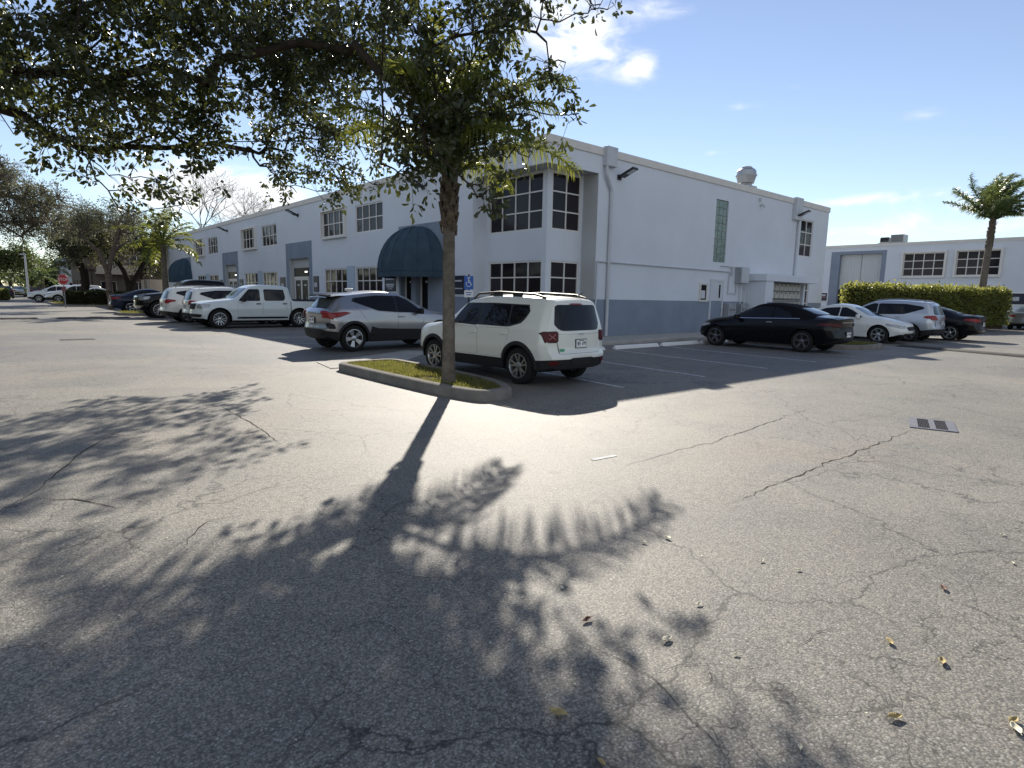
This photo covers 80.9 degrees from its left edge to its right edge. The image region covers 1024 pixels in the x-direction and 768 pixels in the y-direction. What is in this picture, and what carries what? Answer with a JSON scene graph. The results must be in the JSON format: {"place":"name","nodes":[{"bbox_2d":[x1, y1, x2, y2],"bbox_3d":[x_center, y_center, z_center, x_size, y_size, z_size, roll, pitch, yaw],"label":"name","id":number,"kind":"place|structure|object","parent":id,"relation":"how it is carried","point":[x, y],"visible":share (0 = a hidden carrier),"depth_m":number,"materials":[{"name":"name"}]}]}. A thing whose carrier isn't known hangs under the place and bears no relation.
{"place":"outdoors","nodes":[
{"label":"outdoors","id":0,"kind":"place"},
{"bbox_2d":[38,254,71,284],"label":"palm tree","id":1,"kind":"object","parent":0,"point":[58,269],"visible":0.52,"depth_m":98.19,"materials":[{"name":"green plant"}]},
{"bbox_2d":[0,295,1023,767],"bbox_3d":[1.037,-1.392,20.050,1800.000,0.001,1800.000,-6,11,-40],"label":"ground","id":2,"kind":"structure","parent":0,"point":[514,511],"depth_m":3.50,"materials":[{"name":"asphalt"}]},
{"bbox_2d":[0,288,12,300],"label":"clipped hedge","id":3,"kind":"object","parent":2,"relation":"on","point":[4,293],"visible":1,"depth_m":62.67,"materials":[{"name":"plant"}]},
{"bbox_2d":[0,286,15,297],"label":"car","id":4,"kind":"object","parent":2,"relation":"on","point":[10,288],"visible":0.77,"depth_m":78.08,"materials":[{"name":"black paint"}]},
{"bbox_2d":[0,267,37,292],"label":"palm tree","id":5,"kind":"object","parent":2,"relation":"on","point":[9,280],"visible":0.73,"depth_m":86.90,"materials":[{"name":"green plant"}]},
{"bbox_2d":[0,317,38,318],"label":"speed bump","id":6,"kind":"object","parent":2,"relation":"on","point":[19,318],"visible":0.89,"depth_m":28.36},
{"bbox_2d":[13,286,26,296],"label":"saloon car","id":7,"kind":"object","parent":2,"relation":"on","point":[19,290],"visible":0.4,"depth_m":92.95,"materials":[{"name":"white"}]},
{"bbox_2d":[0,238,39,285],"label":"shade tree","id":8,"kind":"object","parent":2,"relation":"on","point":[11,260],"visible":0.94,"depth_m":83.35,"materials":[{"name":"green plant"}]},
{"bbox_2d":[20,254,29,298],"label":"street lamp","id":9,"kind":"object","parent":2,"relation":"on","point":[27,282],"visible":0.97,"depth_m":76.88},
{"bbox_2d":[10,254,56,288],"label":"shade tree","id":10,"kind":"object","parent":2,"relation":"on","point":[46,282],"visible":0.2,"depth_m":101.83,"materials":[{"name":"green plant"}]},
{"bbox_2d":[20,257,60,289],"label":"palm tree","id":11,"kind":"object","parent":2,"relation":"on","point":[41,272],"visible":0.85,"depth_m":90.64,"materials":[{"name":"green plant"}]},
{"bbox_2d":[0,145,90,250],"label":"shade tree","id":12,"kind":"object","parent":2,"relation":"on","point":[31,205],"visible":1,"depth_m":26.70,"materials":[{"name":"green plant"}]},
{"bbox_2d":[27,285,70,301],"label":"car","id":13,"kind":"object","parent":2,"relation":"on","point":[37,296],"visible":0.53,"depth_m":61.12,"materials":[{"name":"white paint"}]},
{"bbox_2d":[58,274,67,307],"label":"stop sign","id":14,"kind":"object","parent":2,"relation":"on","point":[63,279],"visible":1,"depth_m":44.93,"materials":[{"name":"metal"}]},
{"bbox_2d":[55,257,71,284],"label":"white block","id":15,"kind":"structure","parent":2,"relation":"on","point":[69,277],"depth_m":99.50,"materials":[{"name":"paint"}]},
{"bbox_2d":[44,284,100,301],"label":"car","id":16,"kind":"object","parent":2,"relation":"on","point":[56,296],"visible":0.35,"depth_m":59.93,"materials":[{"name":"white paint"}]},
{"bbox_2d":[44,301,107,306],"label":"curb","id":17,"kind":"structure","parent":2,"relation":"on","point":[55,304],"depth_m":49.49,"materials":[{"name":"concrete"}]},
{"bbox_2d":[55,317,129,318],"bbox_3d":[-21.124,-3.358,30.395,0.440,0.075,3.214,9,11,43],"label":"speed bump","id":18,"kind":"object","parent":2,"relation":"on","point":[87,317],"visible":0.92,"depth_m":29.98},
{"bbox_2d":[62,289,129,304],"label":"clipped hedge","id":19,"kind":"object","parent":2,"relation":"on","point":[81,297],"visible":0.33,"depth_m":50.78,"materials":[{"name":"plant"}]},
{"bbox_2d":[44,194,148,309],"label":"shade tree","id":20,"kind":"object","parent":2,"relation":"on","point":[88,220],"visible":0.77,"depth_m":42.87,"materials":[{"name":"green plant"}]},
{"bbox_2d":[70,239,161,290],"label":"apartment building","id":21,"kind":"structure","parent":2,"relation":"on","point":[98,274],"depth_m":73.08,"materials":[{"name":"brown paint"}]},
{"bbox_2d":[101,281,116,290],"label":"window","id":22,"kind":"structure","parent":21,"relation":"in","point":[103,284],"depth_m":72.52,"materials":[{"name":"glass"}]},
{"bbox_2d":[92,205,167,291],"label":"shade tree","id":23,"kind":"object","parent":2,"relation":"on","point":[129,284],"visible":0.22,"depth_m":59.13,"materials":[{"name":"green plant"}]},
{"bbox_2d":[114,311,146,315],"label":"curb","id":24,"kind":"structure","parent":2,"relation":"on","point":[129,314],"depth_m":34.28,"materials":[{"name":"concrete"}]},
{"bbox_2d":[108,289,159,310],"bbox_3d":[-24.079,-5.576,40.099,4.767,1.553,2.338,-6,11,-40],"label":"saloon car","id":25,"kind":"object","parent":2,"relation":"on","point":[123,301],"visible":0.32,"depth_m":38.49,"materials":[{"name":"blue paint"}]},
{"bbox_2d":[126,258,161,281],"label":"shade tree","id":26,"kind":"object","parent":2,"relation":"on","point":[146,269],"visible":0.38,"depth_m":65.45,"materials":[{"name":"green plant"}]},
{"bbox_2d":[141,279,162,291],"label":"service enclosure","id":27,"kind":"object","parent":2,"relation":"on","point":[154,284],"visible":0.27,"depth_m":63.37,"materials":[{"name":"beige paint"}]},
{"bbox_2d":[111,203,204,290],"bbox_3d":[-21.334,-7.656,36.635,4.946,6.611,4.989,-6,11,-40],"label":"palm tree","id":28,"kind":"object","parent":2,"relation":"on","point":[163,241],"visible":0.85,"depth_m":36.18,"materials":[{"name":"green plant"}]},
{"bbox_2d":[133,279,224,317],"bbox_3d":[-17.631,-4.779,33.553,6.053,2.106,2.738,-6,11,-40],"label":"car","id":29,"kind":"object","parent":2,"relation":"on","point":[147,304],"visible":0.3,"depth_m":31.53,"materials":[{"name":"black paint"}]},
{"bbox_2d":[159,285,252,322],"bbox_3d":[-14.541,-3.922,29.369,4.669,1.735,2.314,-6,11,-40],"label":"car","id":30,"kind":"object","parent":2,"relation":"on","point":[171,299],"visible":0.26,"depth_m":27.60,"materials":[{"name":"white paint"}]},
{"bbox_2d":[152,165,268,230],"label":"bare tree","id":31,"kind":"object","parent":2,"relation":"on","point":[217,199],"visible":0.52,"depth_m":78.59,"materials":[{"name":"brown plant"}]},
{"bbox_2d":[182,286,277,323],"bbox_3d":[-12.615,-3.622,27.622,4.486,1.717,2.224,-6,11,-40],"label":"car","id":32,"kind":"object","parent":2,"relation":"on","point":[194,294],"visible":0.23,"depth_m":26.16,"materials":[{"name":"white paint"}]},
{"bbox_2d":[197,196,275,226],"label":"bare tree","id":33,"kind":"object","parent":2,"relation":"on","point":[265,206],"visible":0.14,"depth_m":87.20,"materials":[{"name":"brown plant"}]},
{"bbox_2d":[189,284,315,328],"bbox_3d":[-10.856,-3.335,25.594,5.174,1.800,2.340,-6,11,-40],"label":"pickup truck","id":34,"kind":"object","parent":2,"relation":"on","point":[256,302],"visible":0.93,"depth_m":24.76,"materials":[{"name":"white paint"}]},
{"bbox_2d":[0,0,633,233],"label":"oak tree","id":35,"kind":"object","parent":2,"relation":"on","point":[72,28],"visible":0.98,"depth_m":9.02,"materials":[{"name":"green plant"}]},
{"bbox_2d":[317,350,422,368],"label":"concrete walk","id":36,"kind":"structure","parent":2,"relation":"on","point":[402,355],"depth_m":14.19,"materials":[{"name":"concrete"}]},
{"bbox_2d":[303,288,442,351],"bbox_3d":[-3.583,-1.858,17.004,4.349,1.630,2.249,-6,11,-40],"label":"coupe crossover","id":37,"kind":"object","parent":2,"relation":"on","point":[353,321],"visible":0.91,"depth_m":15.81,"materials":[{"name":"silver metal"}]},
{"bbox_2d":[310,298,332,307],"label":"rear window","id":38,"kind":"structure","parent":37,"relation":"in","point":[320,302],"depth_m":15.60,"materials":[{"name":"grey"}]},
{"bbox_2d":[354,296,395,310],"bbox_3d":[-3.628,-2.132,15.913,1.188,0.402,0.215,-6,11,-40],"label":"side window","id":39,"kind":"structure","parent":37,"relation":"in","point":[386,303],"depth_m":15.98,"materials":[{"name":"black glass"}]},
{"bbox_2d":[356,306,397,328],"bbox_3d":[-3.550,-1.736,15.894,1.183,0.671,0.121,-5,10,-37],"label":"door","id":40,"kind":"structure","parent":37,"relation":"in","point":[377,319],"depth_m":15.93,"materials":[{"name":"silver metal"}]},
{"bbox_2d":[395,296,417,311],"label":"side window","id":41,"kind":"structure","parent":37,"relation":"in","point":[403,305],"depth_m":16.48,"materials":[{"name":"black glass"}]},
{"bbox_2d":[398,313,423,328],"bbox_3d":[-2.776,-1.726,16.577,0.823,0.482,0.061,-6,11,-40],"label":"door","id":42,"kind":"structure","parent":37,"relation":"in","point":[411,320],"depth_m":16.55,"materials":[{"name":"silver metal"}]},
{"bbox_2d":[339,359,511,400],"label":"curb","id":43,"kind":"structure","parent":2,"relation":"on","point":[503,391],"depth_m":9.51,"materials":[{"name":"concrete"}]},
{"bbox_2d":[390,364,492,384],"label":"island soil","id":44,"kind":"structure","parent":43,"relation":"in","point":[429,376],"depth_m":10.28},
{"bbox_2d":[325,2,582,383],"bbox_3d":[-0.681,-2.730,9.325,4.163,5.522,4.088,-6,11,-40],"label":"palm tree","id":45,"kind":"object","parent":44,"relation":"on","point":[448,202],"visible":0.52,"depth_m":8.89,"materials":[{"name":"green plant"}]},
{"bbox_2d":[165,133,830,335],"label":"office building","id":46,"kind":"structure","parent":2,"relation":"on","point":[648,246],"depth_m":24.59,"materials":[{"name":"white paint"}]},
{"bbox_2d":[193,238,204,257],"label":"window","id":47,"kind":"structure","parent":46,"relation":"in","point":[198,248],"depth_m":50.70,"materials":[{"name":"white metal"}]},
{"bbox_2d":[208,237,217,253],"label":"window","id":48,"kind":"structure","parent":46,"relation":"in","point":[212,242],"depth_m":48.05,"materials":[{"name":"white metal"}]},
{"bbox_2d":[240,226,256,250],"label":"window","id":49,"kind":"structure","parent":46,"relation":"in","point":[248,236],"depth_m":41.20,"materials":[{"name":"white metal"}]},
{"bbox_2d":[245,273,257,284],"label":"window","id":50,"kind":"structure","parent":46,"relation":"in","point":[251,278],"depth_m":41.73,"materials":[{"name":"glass"}]},
{"bbox_2d":[262,224,276,246],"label":"window","id":51,"kind":"structure","parent":46,"relation":"in","point":[269,238],"depth_m":38.46,"materials":[{"name":"glass"}]},
{"bbox_2d":[263,272,277,285],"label":"window","id":52,"kind":"structure","parent":46,"relation":"in","point":[270,278],"depth_m":38.91,"materials":[{"name":"glass"}]},
{"bbox_2d":[295,279,301,298],"bbox_3d":[-12.750,-5.195,35.978,0.060,2.190,1.016,-6,11,-40],"label":"door","id":53,"kind":"structure","parent":46,"relation":"in","point":[298,285],"depth_m":35.95,"materials":[{"name":"glass"}]},
{"bbox_2d":[301,278,309,298],"bbox_3d":[-12.109,-5.068,35.191,0.130,2.190,1.020,-6,11,-40],"label":"door","id":54,"kind":"structure","parent":46,"relation":"in","point":[305,282],"depth_m":35.10,"materials":[{"name":"white metal"}]},
{"bbox_2d":[313,276,318,291],"bbox_3d":[-10.889,-5.562,33.401,0.054,0.850,0.650,-6,11,-40],"label":"wall sign","id":55,"kind":"object","parent":46,"relation":"attached to","point":[316,283],"visible":1,"depth_m":33.35,"materials":[{"name":"black"}]},
{"bbox_2d":[319,206,346,239],"bbox_3d":[-9.267,-8.303,31.095,0.190,1.500,2.850,-6,11,-40],"label":"window","id":56,"kind":"structure","parent":46,"relation":"in","point":[333,224],"depth_m":31.19,"materials":[{"name":"glass"}]},
{"bbox_2d":[325,268,346,292],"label":"window","id":57,"kind":"structure","parent":46,"relation":"in","point":[335,279],"depth_m":31.67,"materials":[{"name":"glass"}]},
{"bbox_2d":[356,201,382,232],"bbox_3d":[-6.727,-7.862,28.403,0.050,1.300,2.700,-6,11,-40],"label":"window","id":58,"kind":"structure","parent":46,"relation":"in","point":[369,217],"depth_m":28.41,"materials":[{"name":"white metal"}]},
{"bbox_2d":[357,267,381,290],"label":"window","id":59,"kind":"structure","parent":46,"relation":"in","point":[367,277],"depth_m":28.97,"materials":[{"name":"glass"}]},
{"bbox_2d":[384,276,396,292],"bbox_3d":[-5.514,-4.549,27.258,0.054,0.820,1.140,-6,11,-40],"label":"wall sign","id":60,"kind":"object","parent":46,"relation":"attached to","point":[390,284],"visible":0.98,"depth_m":27.19,"materials":[{"name":"white paint"}]},
{"bbox_2d":[405,276,410,299],"bbox_3d":[-4.469,-3.730,26.598,0.060,2.310,0.890,-6,11,-40],"label":"door","id":61,"kind":"structure","parent":46,"relation":"in","point":[407,279],"depth_m":26.71,"materials":[{"name":"glass"}]},
{"bbox_2d":[420,277,427,309],"bbox_3d":[-3.620,-3.573,25.627,0.060,2.310,0.950,-6,11,-40],"label":"door","id":62,"kind":"structure","parent":46,"relation":"in","point":[423,280],"depth_m":25.75,"materials":[{"name":"black metal"}]},
{"bbox_2d":[455,276,465,293],"bbox_3d":[-2.117,-3.858,23.381,0.054,0.700,1.000,-6,11,-40],"label":"wall sign","id":63,"kind":"object","parent":46,"relation":"attached to","point":[459,285],"visible":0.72,"depth_m":23.25,"materials":[{"name":"black"}]},
{"bbox_2d":[489,260,541,295],"bbox_3d":[0.091,-3.609,22.027,0.050,1.740,2.930,-6,11,-40],"label":"window","id":64,"kind":"structure","parent":46,"relation":"in","point":[513,276],"depth_m":21.93,"materials":[{"name":"glass"}]},
{"bbox_2d":[490,171,543,233],"bbox_3d":[0.144,-6.458,21.611,0.050,1.940,2.930,-6,11,-40],"label":"window","id":65,"kind":"structure","parent":46,"relation":"in","point":[525,213],"depth_m":21.37,"materials":[{"name":"glass"}]},
{"bbox_2d":[549,260,577,297],"bbox_3d":[1.826,-3.484,21.397,1.440,1.740,0.050,-6,11,-40],"label":"window","id":66,"kind":"structure","parent":46,"relation":"in","point":[563,274],"depth_m":21.36,"materials":[{"name":"glass"}]},
{"bbox_2d":[551,171,580,232],"bbox_3d":[1.880,-6.334,20.981,1.440,1.940,0.050,-6,11,-40],"label":"window","id":67,"kind":"structure","parent":46,"relation":"in","point":[566,192],"depth_m":20.99,"materials":[{"name":"glass"}]},
{"bbox_2d":[617,167,637,179],"bbox_3d":[4.074,-7.441,21.258,0.714,0.353,0.340,9,11,42],"label":"floodlight","id":68,"kind":"object","parent":46,"relation":"attached to","point":[628,172],"visible":1,"depth_m":21.18,"materials":[{"name":"black metal"}]},
{"bbox_2d":[698,283,707,301],"bbox_3d":[8.242,-3.950,25.895,0.600,0.800,0.060,-6,11,-40],"label":"notice case","id":69,"kind":"object","parent":46,"relation":"attached to","point":[703,292],"visible":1,"depth_m":25.88,"materials":[{"name":"white glass"}]},
{"bbox_2d":[708,279,724,319],"bbox_3d":[9.071,-3.491,26.665,1.080,2.300,0.104,-6,11,-40],"label":"door","id":70,"kind":"structure","parent":46,"relation":"in","point":[716,293],"depth_m":26.62,"materials":[{"name":"paint"}]},
{"bbox_2d":[713,200,727,262],"bbox_3d":[9.095,-6.681,26.333,1.000,2.650,0.058,-6,11,-40],"label":"glass block window","id":71,"kind":"structure","parent":46,"relation":"in","point":[721,207],"depth_m":26.34,"materials":[{"name":"green"}]},
{"bbox_2d":[722,303,735,316],"bbox_3d":[9.873,-3.147,27.252,0.640,1.020,0.360,-6,11,-40],"label":"meter box","id":72,"kind":"object","parent":46,"relation":"attached to","point":[729,309],"visible":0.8,"depth_m":27.06,"materials":[{"name":"metal"}]},
{"bbox_2d":[734,267,749,283],"bbox_3d":[10.573,-4.981,27.579,0.720,0.720,0.340,-6,11,-40],"label":"electrical cabinet","id":73,"kind":"object","parent":46,"relation":"attached to","point":[742,274],"visible":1,"depth_m":27.39,"materials":[{"name":"metal"}]},
{"bbox_2d":[736,303,748,313],"bbox_3d":[10.706,-3.235,27.965,0.640,1.020,0.360,-6,11,-40],"label":"meter box","id":74,"kind":"object","parent":46,"relation":"attached to","point":[741,307],"visible":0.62,"depth_m":27.73,"materials":[{"name":"metal"}]},
{"bbox_2d":[735,166,756,187],"bbox_3d":[11.214,-9.732,28.800,0.980,1.353,0.980,-6,11,-40],"label":"roof exhaust fan","id":75,"kind":"object","parent":46,"relation":"on","point":[746,175],"visible":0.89,"depth_m":28.45,"materials":[{"name":"metal"}]},
{"bbox_2d":[773,283,800,298],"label":"mailbox bank","id":76,"kind":"structure","parent":46,"relation":"attached to","point":[785,291],"depth_m":30.32,"materials":[{"name":"beige metal"}]},
{"bbox_2d":[799,219,812,257],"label":"window","id":77,"kind":"structure","parent":46,"relation":"in","point":[806,226],"depth_m":31.81,"materials":[{"name":"glass"}]},
{"bbox_2d":[821,292,827,301],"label":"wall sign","id":78,"kind":"object","parent":46,"relation":"attached to","point":[824,297],"visible":0.59,"depth_m":51.56,"materials":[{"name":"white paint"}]},
{"bbox_2d":[421,291,602,383],"bbox_3d":[-0.120,-0.981,11.575,2.051,1.592,3.802,-7,12,-44],"label":"boxy suv","id":79,"kind":"object","parent":2,"relation":"on","point":[522,337],"visible":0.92,"depth_m":10.42,"materials":[{"name":"white paint"}]},
{"bbox_2d":[4,408,1021,765],"bbox_3d":[0.445,0.781,5.062,9.036,0.001,6.312,0,8,-4],"label":"asphalt crack","id":80,"kind":"object","parent":2,"relation":"on","point":[456,582],"visible":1,"depth_m":4.28,"materials":[{"name":"asphalt"}]},
{"bbox_2d":[549,707,567,714],"bbox_3d":[0.172,1.189,2.177,0.083,0.015,0.034,4,9,18],"label":"fallen leaf","id":81,"kind":"object","parent":2,"relation":"on","point":[555,710],"visible":1,"depth_m":2.19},
{"bbox_2d":[168,318,974,459],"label":"parking lines","id":82,"kind":"object","parent":2,"relation":"on","point":[636,366],"visible":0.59,"depth_m":14.34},
{"bbox_2d":[612,343,658,348],"bbox_3d":[3.856,-1.175,18.561,2.160,0.105,0.180,-6,11,-40],"label":"wheel stop","id":83,"kind":"object","parent":2,"relation":"on","point":[636,346],"visible":1,"depth_m":18.44,"materials":[{"name":"paint"}]},
{"bbox_2d":[660,340,698,345],"bbox_3d":[5.636,-1.368,20.114,2.160,0.105,0.180,-6,11,-41],"label":"wheel stop","id":84,"kind":"object","parent":2,"relation":"on","point":[678,343],"visible":0.97,"depth_m":19.94,"materials":[{"name":"paint"}]},
{"bbox_2d":[700,302,853,351],"bbox_3d":[8.408,-1.904,19.434,2.206,1.465,4.687,-6,11,-40],"label":"car","id":85,"kind":"object","parent":2,"relation":"on","point":[799,328],"visible":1,"depth_m":18.40,"materials":[{"name":"black paint"}]},
{"bbox_2d":[728,340,882,349],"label":"island","id":86,"kind":"structure","parent":2,"relation":"on","point":[860,347],"depth_m":19.48,"materials":[{"name":"concrete"}]},
{"bbox_2d":[816,303,913,342],"bbox_3d":[13.469,-2.485,24.065,2.206,1.465,4.498,-6,11,-40],"label":"saloon car","id":87,"kind":"object","parent":2,"relation":"on","point":[874,326],"visible":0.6,"depth_m":22.78,"materials":[{"name":"white paint"}]},
{"bbox_2d":[885,712,901,717],"bbox_3d":[1.393,1.211,2.192,0.070,0.013,0.029,1,8,-4],"label":"fallen leaf","id":88,"kind":"object","parent":2,"relation":"on","point":[894,715],"visible":1,"depth_m":2.20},
{"bbox_2d":[862,299,945,341],"bbox_3d":[15.605,-2.762,25.422,2.201,1.700,4.440,-6,11,-40],"label":"car","id":89,"kind":"object","parent":2,"relation":"on","point":[925,318],"visible":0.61,"depth_m":23.86,"materials":[{"name":"silver metal"}]},
{"bbox_2d":[838,279,1013,328],"bbox_3d":[24.270,-4.615,34.945,13.170,2.777,2.101,-2,9,-21],"label":"clipped hedge","id":90,"kind":"object","parent":2,"relation":"on","point":[991,304],"visible":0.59,"depth_m":34.54,"materials":[{"name":"plant"}]},
{"bbox_2d":[908,417,957,432],"bbox_3d":[5.270,0.508,7.540,0.483,0.012,0.750,6,10,32],"label":"storm drain","id":91,"kind":"object","parent":2,"relation":"on","point":[932,424],"visible":1,"depth_m":7.50,"materials":[{"name":"metal"}]},
{"bbox_2d":[897,344,1023,357],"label":"speed bump","id":92,"kind":"object","parent":2,"relation":"on","point":[966,351],"visible":0.97,"depth_m":19.20},
{"bbox_2d":[940,307,985,340],"bbox_3d":[18.134,-2.768,26.603,2.206,1.465,4.498,-6,11,-40],"label":"saloon car","id":93,"kind":"object","parent":2,"relation":"on","point":[959,325],"visible":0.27,"depth_m":24.93,"materials":[{"name":"black paint"}]},
{"bbox_2d":[942,172,1023,292],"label":"palm tree","id":94,"kind":"object","parent":2,"relation":"on","point":[995,201],"visible":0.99,"depth_m":36.01,"materials":[{"name":"green plant"}]},
{"bbox_2d":[1007,306,1023,328],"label":"saloon car","id":95,"kind":"object","parent":2,"relation":"on","point":[1017,317],"visible":0.91,"depth_m":37.70,"materials":[{"name":"grey paint"}]},
{"bbox_2d":[1010,721,1022,735],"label":"fallen leaf","id":96,"kind":"object","parent":2,"relation":"on","point":[1016,727],"visible":1,"depth_m":2.15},
{"bbox_2d":[0,0,1023,285],"label":"sky","id":97,"kind":"structure","parent":0,"point":[871,112],"materials":[{"name":"blue"}]},
{"bbox_2d":[602,332,706,344],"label":"pavement","id":98,"kind":"structure","parent":0,"point":[625,339],"depth_m":21.78,"materials":[{"name":"concrete"}]},
{"bbox_2d":[464,274,472,302],"bbox_3d":[-1.475,-2.656,20.421,0.310,2.100,0.067,1,8,0],"label":"parking sign","id":99,"kind":"object","parent":98,"relation":"on","point":[468,283],"visible":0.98,"depth_m":20.31,"materials":[{"name":"blue metal"}]},
{"bbox_2d":[821,237,1023,327],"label":"warehouse building","id":100,"kind":"structure","parent":0,"point":[958,262],"depth_m":45.86,"materials":[{"name":"white paint"}]},
{"bbox_2d":[839,254,881,288],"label":"panel door","id":101,"kind":"structure","parent":100,"relation":"in","point":[851,269],"depth_m":49.64,"materials":[{"name":"metal"}]},
{"bbox_2d":[890,234,907,242],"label":"air conditioner","id":102,"kind":"object","parent":100,"relation":"on","point":[900,238],"visible":0.7,"depth_m":48.10,"materials":[{"name":"metal"}]},
{"bbox_2d":[899,250,947,277],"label":"window","id":103,"kind":"structure","parent":100,"relation":"in","point":[918,264],"depth_m":45.97,"materials":[{"name":"glass"}]},
{"bbox_2d":[952,248,1003,276],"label":"window","id":104,"kind":"structure","parent":100,"relation":"in","point":[969,262],"depth_m":43.61,"materials":[{"name":"white metal"}]},
{"bbox_2d":[1008,292,1023,304],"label":"window","id":105,"kind":"structure","parent":100,"relation":"attached to","point":[1018,298],"depth_m":41.90,"materials":[{"name":"glass"}]},
{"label":"kerb island","id":106,"kind":"structure","parent":0,"visible":0},
{"label":"island soil","id":107,"kind":"structure","parent":106,"relation":"in","visible":0},
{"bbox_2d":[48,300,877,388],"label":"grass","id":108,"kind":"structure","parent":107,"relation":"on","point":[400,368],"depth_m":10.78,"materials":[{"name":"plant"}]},
{"label":"island soil","id":109,"kind":"structure","parent":0,"visible":0},
{"bbox_2d":[37,204,130,290],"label":"shade tree","id":110,"kind":"object","parent":109,"relation":"on","point":[76,254],"visible":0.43,"depth_m":51.47,"materials":[{"name":"green plant"}]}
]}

